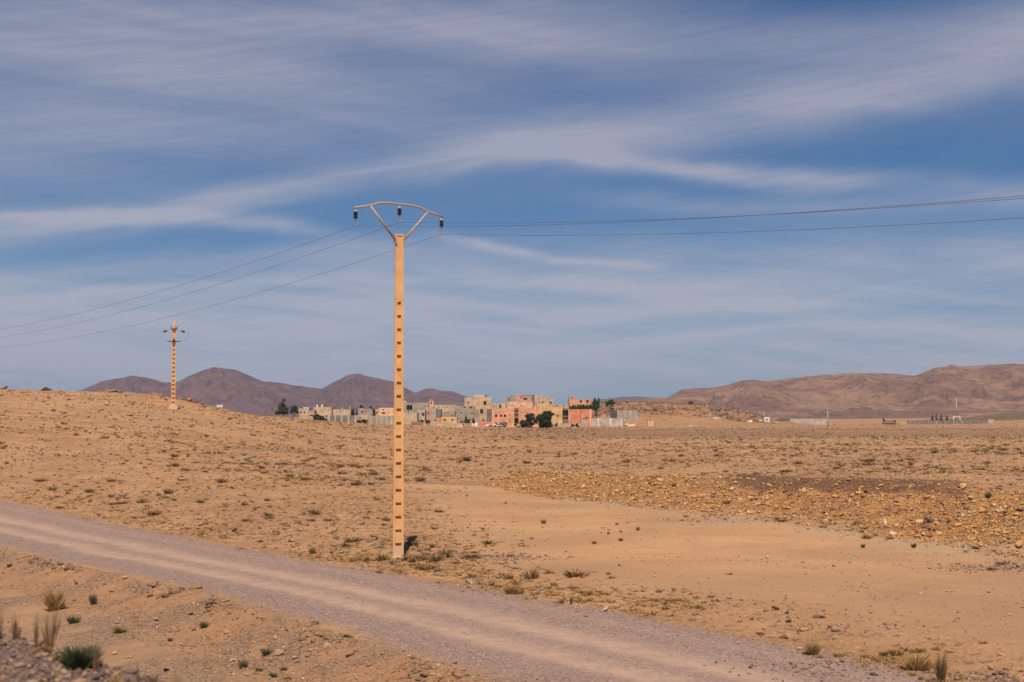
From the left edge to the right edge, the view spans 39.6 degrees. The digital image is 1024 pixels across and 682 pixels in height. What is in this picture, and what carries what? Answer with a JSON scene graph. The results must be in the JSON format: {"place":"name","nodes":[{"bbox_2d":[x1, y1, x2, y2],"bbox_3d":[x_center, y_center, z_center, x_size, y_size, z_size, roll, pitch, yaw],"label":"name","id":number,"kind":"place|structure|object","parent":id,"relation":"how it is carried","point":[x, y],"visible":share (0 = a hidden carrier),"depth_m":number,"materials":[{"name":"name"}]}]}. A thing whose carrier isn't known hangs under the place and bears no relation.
{"place":"outdoors","nodes":[
{"label":"outdoors","id":0,"kind":"place"},
{"bbox_2d":[0,637,141,681],"bbox_3d":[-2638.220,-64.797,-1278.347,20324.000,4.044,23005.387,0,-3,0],"label":"road embankment","id":1,"kind":"structure","parent":0,"point":[6,654],"depth_m":9.20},
{"bbox_2d":[0,607,3,638],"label":"weed","id":2,"kind":"object","parent":1,"relation":"on","point":[1,625],"visible":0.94,"depth_m":10.26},
{"bbox_2d":[11,616,21,639],"bbox_3d":[-3.541,2.031,10.166,0.082,0.232,0.081,1,-3,-20],"label":"weed","id":3,"kind":"object","parent":1,"relation":"on","point":[15,632],"visible":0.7,"depth_m":10.15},
{"bbox_2d":[34,610,38,646],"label":"weed","id":4,"kind":"object","parent":1,"relation":"on","point":[36,635],"visible":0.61,"depth_m":9.82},
{"bbox_2d":[33,644,52,652],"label":"plant","id":5,"kind":"object","parent":1,"relation":"on","point":[45,649],"visible":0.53,"depth_m":9.64,"materials":[{"name":"beige plant"}]},
{"bbox_2d":[40,607,61,647],"bbox_3d":[-3.165,1.944,9.748,0.155,0.369,0.144,-1,-3,25],"label":"weed","id":6,"kind":"object","parent":1,"relation":"on","point":[47,641],"visible":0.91,"depth_m":9.74,"materials":[{"name":"plant"}]},
{"bbox_2d":[53,642,106,669],"bbox_3d":[-2.757,2.006,9.070,0.320,0.186,0.323,2,-4,-34],"label":"green bush","id":7,"kind":"object","parent":1,"relation":"on","point":[75,659],"visible":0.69,"depth_m":9.01,"materials":[{"name":"green plant"}]},
{"bbox_2d":[92,642,99,671],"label":"weed","id":8,"kind":"object","parent":1,"relation":"on","point":[95,664],"visible":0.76,"depth_m":8.92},
{"bbox_2d":[105,671,127,681],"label":"weed","id":9,"kind":"object","parent":1,"relation":"on","point":[116,679],"visible":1,"depth_m":8.60,"materials":[{"name":"plant"}]},
{"bbox_2d":[144,672,160,681],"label":"weed","id":10,"kind":"object","parent":1,"relation":"on","point":[151,679],"visible":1,"depth_m":8.50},
{"bbox_2d":[0,629,164,681],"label":"embankment gravel","id":11,"kind":"structure","parent":0,"point":[47,674],"depth_m":8.97,"materials":[{"name":"gravel"}]},
{"bbox_2d":[78,367,465,417],"bbox_3d":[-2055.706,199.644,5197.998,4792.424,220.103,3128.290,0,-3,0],"label":"mountains","id":12,"kind":"structure","parent":0,"point":[234,390],"depth_m":5049.69,"materials":[{"name":"stone"}]},
{"bbox_2d":[0,499,963,681],"bbox_3d":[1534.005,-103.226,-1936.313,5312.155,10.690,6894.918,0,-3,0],"label":"dirt road","id":13,"kind":"structure","parent":0,"point":[500,632],"depth_m":32.84,"materials":[{"name":"gravel"}]},
{"bbox_2d":[190,584,201,588],"bbox_3d":[-8.465,6.633,38.261,0.340,0.188,0.290,-1,-3,26],"label":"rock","id":14,"kind":"object","parent":13,"relation":"on","point":[197,586],"visible":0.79,"depth_m":38.15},
{"bbox_2d":[0,389,1023,681],"bbox_3d":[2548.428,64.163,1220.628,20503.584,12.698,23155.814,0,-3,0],"label":"ground","id":15,"kind":"structure","parent":0,"point":[788,579],"depth_m":53.51,"materials":[{"name":"soil"}]},
{"bbox_2d":[41,587,69,610],"bbox_3d":[-12.219,6.874,38.080,0.867,0.682,0.844,0,-3,0],"label":"shrub","id":16,"kind":"object","parent":15,"relation":"on","point":[51,602],"visible":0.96,"depth_m":37.97,"materials":[{"name":"plant"}]},
{"bbox_2d":[64,563,72,569],"bbox_3d":[-13.472,6.857,43.224,0.231,0.186,0.392,0,-3,-8],"label":"rock","id":17,"kind":"object","parent":15,"relation":"on","point":[68,566],"visible":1,"depth_m":43.20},
{"bbox_2d":[64,614,81,623],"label":"shrub","id":18,"kind":"object","parent":15,"relation":"on","point":[77,619],"visible":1,"depth_m":35.72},
{"bbox_2d":[88,589,98,604],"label":"shrub","id":19,"kind":"object","parent":15,"relation":"on","point":[93,600],"visible":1,"depth_m":38.61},
{"bbox_2d":[110,625,129,633],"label":"shrub","id":20,"kind":"object","parent":15,"relation":"on","point":[118,630],"visible":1,"depth_m":33.96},
{"bbox_2d":[143,509,163,515],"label":"scrub tuft","id":21,"kind":"object","parent":15,"relation":"on","point":[153,513],"visible":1,"depth_m":64.55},
{"bbox_2d":[163,488,173,493],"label":"scrub tuft","id":22,"kind":"object","parent":15,"relation":"on","point":[169,491],"visible":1,"depth_m":77.69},
{"bbox_2d":[159,320,188,409],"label":"power pole","id":23,"kind":"object","parent":15,"relation":"on","point":[173,341],"visible":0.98,"depth_m":196.03,"materials":[{"name":"concrete"}]},
{"bbox_2d":[198,621,209,627],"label":"shrub","id":24,"kind":"object","parent":15,"relation":"on","point":[203,625],"visible":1,"depth_m":33.27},
{"bbox_2d":[214,478,230,482],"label":"scrub tuft","id":25,"kind":"object","parent":15,"relation":"on","point":[222,480],"visible":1,"depth_m":82.09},
{"bbox_2d":[238,659,247,668],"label":"shrub","id":26,"kind":"object","parent":15,"relation":"on","point":[241,665],"visible":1,"depth_m":28.69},
{"bbox_2d":[0,548,491,681],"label":"soil clods","id":27,"kind":"object","parent":15,"relation":"on","point":[180,589],"visible":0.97,"depth_m":35.23,"materials":[{"name":"soil"}]},
{"bbox_2d":[259,646,272,655],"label":"shrub","id":28,"kind":"object","parent":15,"relation":"on","point":[265,652],"visible":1,"depth_m":30.00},
{"bbox_2d":[275,649,283,654],"bbox_3d":[-4.861,6.510,29.748,0.174,0.126,0.111,-2,-4,39],"label":"rock","id":29,"kind":"object","parent":15,"relation":"on","point":[278,651],"visible":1,"depth_m":29.73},
{"bbox_2d":[274,398,288,415],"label":"conifer","id":30,"kind":"object","parent":15,"relation":"on","point":[283,411],"visible":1,"depth_m":394.36,"materials":[{"name":"green plant"}]},
{"bbox_2d":[289,404,298,416],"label":"conifer","id":31,"kind":"object","parent":15,"relation":"on","point":[293,410],"visible":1,"depth_m":396.16,"materials":[{"name":"green plant"}]},
{"bbox_2d":[299,407,311,419],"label":"house","id":32,"kind":"structure","parent":15,"relation":"on","point":[303,412],"depth_m":404.49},
{"bbox_2d":[309,410,316,419],"bbox_3d":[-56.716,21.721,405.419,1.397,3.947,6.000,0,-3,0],"label":"house","id":33,"kind":"structure","parent":15,"relation":"on","point":[312,413],"depth_m":402.49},
{"bbox_2d":[305,508,322,514],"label":"scrub tuft","id":34,"kind":"object","parent":15,"relation":"on","point":[313,512],"visible":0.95,"depth_m":62.62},
{"bbox_2d":[314,403,334,419],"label":"house","id":35,"kind":"structure","parent":15,"relation":"on","point":[323,410],"depth_m":424.50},
{"bbox_2d":[324,642,332,649],"bbox_3d":[-3.746,6.221,28.968,0.175,0.197,0.118,1,-3,-23],"label":"rock","id":36,"kind":"object","parent":15,"relation":"on","point":[327,645],"visible":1,"depth_m":28.92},
{"bbox_2d":[328,415,356,422],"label":"block wall","id":37,"kind":"structure","parent":15,"relation":"on","point":[344,418],"depth_m":395.40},
{"bbox_2d":[333,406,352,414],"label":"house","id":38,"kind":"structure","parent":15,"relation":"on","point":[343,411],"depth_m":427.48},
{"bbox_2d":[341,537,364,542],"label":"scrub tuft","id":39,"kind":"object","parent":15,"relation":"on","point":[354,539],"visible":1,"depth_m":51.00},
{"bbox_2d":[357,415,369,422],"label":"house","id":40,"kind":"structure","parent":15,"relation":"on","point":[361,417],"depth_m":414.40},
{"bbox_2d":[358,408,374,415],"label":"house","id":41,"kind":"structure","parent":15,"relation":"on","point":[362,411],"depth_m":429.49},
{"bbox_2d":[368,415,393,424],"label":"block wall","id":42,"kind":"structure","parent":15,"relation":"on","point":[386,420],"depth_m":409.35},
{"bbox_2d":[371,552,392,560],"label":"shrub","id":43,"kind":"object","parent":15,"relation":"on","point":[379,557],"visible":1,"depth_m":45.95,"materials":[{"name":"plant"}]},
{"bbox_2d":[379,408,393,415],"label":"house","id":44,"kind":"structure","parent":15,"relation":"on","point":[386,411],"depth_m":431.47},
{"bbox_2d":[353,202,443,558],"bbox_3d":[-3.709,1.561,46.583,3.530,12.245,0.360,2,-4,-37],"label":"power pole","id":45,"kind":"object","parent":15,"relation":"on","point":[398,484],"visible":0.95,"depth_m":46.51,"materials":[{"name":"concrete"}]},
{"bbox_2d":[0,218,1017,347],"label":"overhead wire","id":46,"kind":"object","parent":45,"relation":"attached to","point":[567,235],"visible":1,"depth_m":40.24,"materials":[{"name":"metal"}]},
{"bbox_2d":[5,196,1019,328],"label":"overhead wire","id":47,"kind":"object","parent":45,"relation":"attached to","point":[561,224],"visible":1,"depth_m":37.76,"materials":[{"name":"metal"}]},
{"bbox_2d":[5,198,1022,336],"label":"overhead wire","id":48,"kind":"object","parent":45,"relation":"attached to","point":[586,221],"visible":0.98,"depth_m":37.98,"materials":[{"name":"metal"}]},
{"bbox_2d":[404,413,418,423],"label":"house","id":49,"kind":"structure","parent":15,"relation":"on","point":[409,418],"depth_m":469.32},
{"bbox_2d":[406,539,420,545],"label":"scrub tuft","id":50,"kind":"object","parent":15,"relation":"on","point":[415,543],"visible":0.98,"depth_m":49.32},
{"bbox_2d":[404,401,428,412],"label":"house","id":51,"kind":"structure","parent":15,"relation":"on","point":[411,407],"depth_m":499.48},
{"bbox_2d":[409,552,426,560],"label":"scrub tuft","id":52,"kind":"object","parent":15,"relation":"on","point":[419,556],"visible":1,"depth_m":45.30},
{"bbox_2d":[415,476,426,481],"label":"scrub tuft","id":53,"kind":"object","parent":15,"relation":"on","point":[422,479],"visible":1,"depth_m":89.09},
{"bbox_2d":[417,410,425,422],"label":"house","id":54,"kind":"structure","parent":15,"relation":"on","point":[422,414],"depth_m":479.38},
{"bbox_2d":[416,565,433,570],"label":"scrub tuft","id":55,"kind":"object","parent":15,"relation":"on","point":[421,567],"visible":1,"depth_m":43.28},
{"bbox_2d":[425,407,432,422],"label":"house","id":56,"kind":"structure","parent":15,"relation":"on","point":[428,413],"depth_m":487.37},
{"bbox_2d":[423,423,441,426],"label":"garden wall","id":57,"kind":"structure","parent":15,"relation":"on","point":[434,424],"depth_m":457.22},
{"bbox_2d":[432,408,436,422],"bbox_3d":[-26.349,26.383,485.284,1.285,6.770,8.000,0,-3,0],"label":"house","id":58,"kind":"structure","parent":15,"relation":"on","point":[433,415],"depth_m":481.36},
{"bbox_2d":[426,552,447,561],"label":"scrub tuft","id":59,"kind":"object","parent":15,"relation":"on","point":[439,557],"visible":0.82,"depth_m":44.95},
{"bbox_2d":[436,409,441,422],"bbox_3d":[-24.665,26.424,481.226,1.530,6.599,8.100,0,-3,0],"label":"house","id":60,"kind":"structure","parent":15,"relation":"on","point":[438,415],"depth_m":477.35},
{"bbox_2d":[434,405,457,411],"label":"house","id":61,"kind":"structure","parent":15,"relation":"on","point":[447,408],"depth_m":559.40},
{"bbox_2d":[436,547,455,557],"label":"scrub tuft","id":62,"kind":"object","parent":15,"relation":"on","point":[442,552],"visible":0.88,"depth_m":45.78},
{"bbox_2d":[442,412,455,416],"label":"house","id":63,"kind":"structure","parent":15,"relation":"on","point":[448,414],"depth_m":499.33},
{"bbox_2d":[441,417,457,422],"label":"house","id":64,"kind":"structure","parent":15,"relation":"on","point":[449,419],"depth_m":475.28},
{"bbox_2d":[442,423,462,427],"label":"garden wall","id":65,"kind":"structure","parent":15,"relation":"on","point":[457,425],"depth_m":461.19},
{"bbox_2d":[454,406,474,409],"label":"house","id":66,"kind":"structure","parent":15,"relation":"on","point":[464,407],"depth_m":544.42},
{"bbox_2d":[453,410,478,423],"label":"house","id":67,"kind":"structure","parent":15,"relation":"on","point":[468,414],"depth_m":514.29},
{"bbox_2d":[461,553,475,558],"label":"scrub tuft","id":68,"kind":"object","parent":15,"relation":"on","point":[469,556],"visible":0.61,"depth_m":45.36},
{"bbox_2d":[465,394,491,409],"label":"apartment block","id":69,"kind":"structure","parent":15,"relation":"on","point":[479,401],"depth_m":599.49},
{"bbox_2d":[471,422,491,425],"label":"garden wall","id":70,"kind":"structure","parent":15,"relation":"on","point":[483,423],"depth_m":499.17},
{"bbox_2d":[479,408,486,421],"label":"house","id":71,"kind":"structure","parent":15,"relation":"on","point":[482,414],"depth_m":511.32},
{"bbox_2d":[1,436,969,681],"bbox_3d":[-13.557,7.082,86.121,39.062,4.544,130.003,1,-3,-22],"label":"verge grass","id":72,"kind":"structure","parent":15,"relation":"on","point":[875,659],"depth_m":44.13,"materials":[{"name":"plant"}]},
{"bbox_2d":[487,409,491,421],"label":"house","id":73,"kind":"structure","parent":15,"relation":"on","point":[489,415],"depth_m":507.31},
{"bbox_2d":[492,403,507,408],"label":"house","id":74,"kind":"structure","parent":15,"relation":"on","point":[500,405],"depth_m":529.49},
{"bbox_2d":[492,405,513,426],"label":"house","id":75,"kind":"structure","parent":15,"relation":"on","point":[503,416],"depth_m":499.31,"materials":[{"name":"paint"}]},
{"bbox_2d":[506,395,514,402],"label":"house","id":76,"kind":"structure","parent":15,"relation":"on","point":[511,398],"depth_m":602.56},
{"bbox_2d":[503,583,520,593],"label":"shrub","id":77,"kind":"object","parent":15,"relation":"on","point":[510,590],"visible":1,"depth_m":37.16,"materials":[{"name":"plant"}]},
{"bbox_2d":[0,388,1023,640],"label":"loose stones","id":78,"kind":"object","parent":15,"relation":"on","point":[704,462],"visible":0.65,"depth_m":96.82,"materials":[{"name":"stone"}]},
{"bbox_2d":[0,389,1023,584],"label":"plain scrub","id":79,"kind":"object","parent":15,"relation":"on","point":[1020,452],"visible":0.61,"depth_m":117.38,"materials":[{"name":"plant"}]},
{"bbox_2d":[514,408,518,425],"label":"house","id":80,"kind":"structure","parent":15,"relation":"on","point":[516,416],"depth_m":505.21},
{"bbox_2d":[507,402,532,408],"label":"house","id":81,"kind":"structure","parent":15,"relation":"on","point":[512,405],"depth_m":544.48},
{"bbox_2d":[515,395,530,401],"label":"house","id":82,"kind":"structure","parent":15,"relation":"on","point":[522,398],"depth_m":599.56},
{"bbox_2d":[519,419,528,427],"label":"tree","id":83,"kind":"object","parent":15,"relation":"on","point":[523,422],"visible":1,"depth_m":476.59,"materials":[{"name":"green plant"}]},
{"bbox_2d":[519,406,537,426],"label":"house","id":84,"kind":"structure","parent":15,"relation":"on","point":[524,411],"depth_m":503.38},
{"bbox_2d":[520,567,539,579],"bbox_3d":[0.535,6.617,40.576,0.620,0.357,0.882,1,-3,-12],"label":"scrub tuft","id":85,"kind":"object","parent":15,"relation":"on","point":[534,574],"visible":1,"depth_m":40.48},
{"bbox_2d":[525,413,535,427],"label":"tree","id":86,"kind":"object","parent":15,"relation":"on","point":[530,419],"visible":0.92,"depth_m":488.54,"materials":[{"name":"green plant"}]},
{"bbox_2d":[534,395,543,405],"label":"house","id":87,"kind":"structure","parent":15,"relation":"on","point":[538,398],"depth_m":595.56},
{"bbox_2d":[535,415,544,427],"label":"tree","id":88,"kind":"object","parent":15,"relation":"on","point":[537,421],"visible":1,"depth_m":487.16,"materials":[{"name":"green plant"}]},
{"bbox_2d":[536,403,547,406],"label":"house","id":89,"kind":"structure","parent":15,"relation":"on","point":[542,404],"depth_m":547.48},
{"bbox_2d":[537,411,554,427],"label":"tree","id":90,"kind":"object","parent":15,"relation":"on","point":[546,422],"visible":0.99,"depth_m":486.67,"materials":[{"name":"green plant"}]},
{"bbox_2d":[544,397,553,406],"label":"house","id":91,"kind":"structure","parent":15,"relation":"on","point":[549,401],"depth_m":591.52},
{"bbox_2d":[538,407,561,426],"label":"house","id":92,"kind":"structure","parent":15,"relation":"on","point":[557,416],"depth_m":505.36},
{"bbox_2d":[562,408,567,422],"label":"house","id":93,"kind":"structure","parent":15,"relation":"on","point":[564,415],"depth_m":509.44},
{"bbox_2d":[554,423,579,426],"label":"garden wall","id":94,"kind":"structure","parent":15,"relation":"on","point":[564,424],"depth_m":497.15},
{"bbox_2d":[568,409,580,425],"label":"house","id":95,"kind":"structure","parent":15,"relation":"on","point":[574,415],"depth_m":502.29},
{"bbox_2d":[562,568,590,576],"bbox_3d":[1.845,6.578,40.377,0.973,0.231,0.949,0,-3,4],"label":"scrub tuft","id":96,"kind":"object","parent":15,"relation":"on","point":[575,573],"visible":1,"depth_m":40.29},
{"bbox_2d":[568,397,590,408],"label":"house","id":97,"kind":"structure","parent":15,"relation":"on","point":[574,400],"depth_m":559.53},
{"bbox_2d":[581,409,591,425],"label":"house","id":98,"kind":"structure","parent":15,"relation":"on","point":[586,417],"depth_m":499.32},
{"bbox_2d":[581,419,587,425],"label":"door","id":99,"kind":"structure","parent":98,"relation":"in","point":[584,422],"depth_m":499.37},
{"bbox_2d":[583,589,594,595],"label":"grass tuft","id":100,"kind":"object","parent":15,"relation":"on","point":[590,592],"visible":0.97,"depth_m":37.13,"materials":[{"name":"plant"}]},
{"bbox_2d":[592,404,599,417],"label":"hedge bush","id":101,"kind":"object","parent":15,"relation":"on","point":[596,407],"visible":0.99,"depth_m":547.14,"materials":[{"name":"green plant"}]},
{"bbox_2d":[592,397,600,413],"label":"tree","id":102,"kind":"object","parent":15,"relation":"on","point":[595,402],"visible":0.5,"depth_m":555.07,"materials":[{"name":"green plant"}]},
{"bbox_2d":[592,418,621,426],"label":"block wall","id":103,"kind":"structure","parent":15,"relation":"on","point":[606,421],"depth_m":499.19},
{"bbox_2d":[610,410,636,420],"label":"block wall","id":104,"kind":"structure","parent":15,"relation":"on","point":[627,415],"depth_m":529.29,"materials":[{"name":"concrete"}]},
{"bbox_2d":[647,419,653,425],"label":"hut","id":105,"kind":"object","parent":15,"relation":"on","point":[650,422],"visible":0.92,"depth_m":499.20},
{"bbox_2d":[591,400,777,423],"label":"hill boulders","id":106,"kind":"object","parent":15,"relation":"on","point":[693,410],"visible":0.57,"depth_m":598.41,"materials":[{"name":"stone"}]},
{"bbox_2d":[369,485,1023,650],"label":"flat pebbles","id":107,"kind":"object","parent":15,"relation":"on","point":[833,565],"visible":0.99,"depth_m":43.54,"materials":[{"name":"stone"}]},
{"bbox_2d":[389,481,1023,681],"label":"gravel spill","id":108,"kind":"object","parent":15,"relation":"on","point":[988,677],"visible":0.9,"depth_m":26.46,"materials":[{"name":"gravel"}]},
{"bbox_2d":[493,470,1023,555],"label":"rubble bank","id":109,"kind":"structure","parent":15,"relation":"on","point":[842,484],"depth_m":63.92,"materials":[{"name":"stone"}]},
{"bbox_2d":[481,469,1023,563],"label":"rubble fragments","id":110,"kind":"object","parent":109,"relation":"on","point":[672,479],"visible":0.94,"depth_m":63.33,"materials":[{"name":"stone"}]},
{"bbox_2d":[924,516,932,522],"bbox_3d":[16.300,7.011,55.646,0.444,0.384,0.318,2,-4,-34],"label":"stone","id":111,"kind":"object","parent":109,"relation":"on","point":[929,519],"visible":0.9,"depth_m":55.50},
{"bbox_2d":[776,418,826,424],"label":"block wall","id":112,"kind":"structure","parent":15,"relation":"on","point":[815,421],"depth_m":619.01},
{"bbox_2d":[801,639,822,654],"bbox_3d":[5.818,5.935,27.602,0.445,0.324,0.444,0,-3,0],"label":"shrub","id":113,"kind":"object","parent":15,"relation":"on","point":[808,649],"visible":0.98,"depth_m":27.55,"materials":[{"name":"plant"}]},
{"bbox_2d":[896,650,934,670],"bbox_3d":[7.423,5.844,26.035,0.807,0.389,0.704,3,-4,-44],"label":"shrub","id":114,"kind":"object","parent":15,"relation":"on","point":[916,663],"visible":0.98,"depth_m":25.99,"materials":[{"name":"plant"}]},
{"bbox_2d":[933,651,948,681],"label":"shrub","id":115,"kind":"object","parent":15,"relation":"on","point":[940,670],"visible":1,"depth_m":24.73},
{"bbox_2d":[907,420,987,423],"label":"block wall","id":116,"kind":"structure","parent":15,"relation":"on","point":[945,421],"depth_m":648.94,"materials":[{"name":"concrete"}]},
{"bbox_2d":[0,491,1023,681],"bbox_3d":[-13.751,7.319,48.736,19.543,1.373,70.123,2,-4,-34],"label":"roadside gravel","id":117,"kind":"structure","parent":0,"point":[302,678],"depth_m":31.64,"materials":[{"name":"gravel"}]},
{"bbox_2d":[0,0,1023,404],"label":"sky","id":118,"kind":"structure","parent":0,"point":[147,147],"materials":[{"name":"blue"}]},
{"bbox_2d":[591,396,652,402],"bbox_3d":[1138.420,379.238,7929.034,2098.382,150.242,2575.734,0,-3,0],"label":"mountains","id":119,"kind":"structure","parent":0,"point":[634,398],"depth_m":8037.80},
{"bbox_2d":[643,364,1023,418],"bbox_3d":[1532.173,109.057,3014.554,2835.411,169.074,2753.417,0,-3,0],"label":"mountains","id":120,"kind":"structure","parent":0,"point":[986,390],"depth_m":2903.44,"materials":[{"name":"stone"}]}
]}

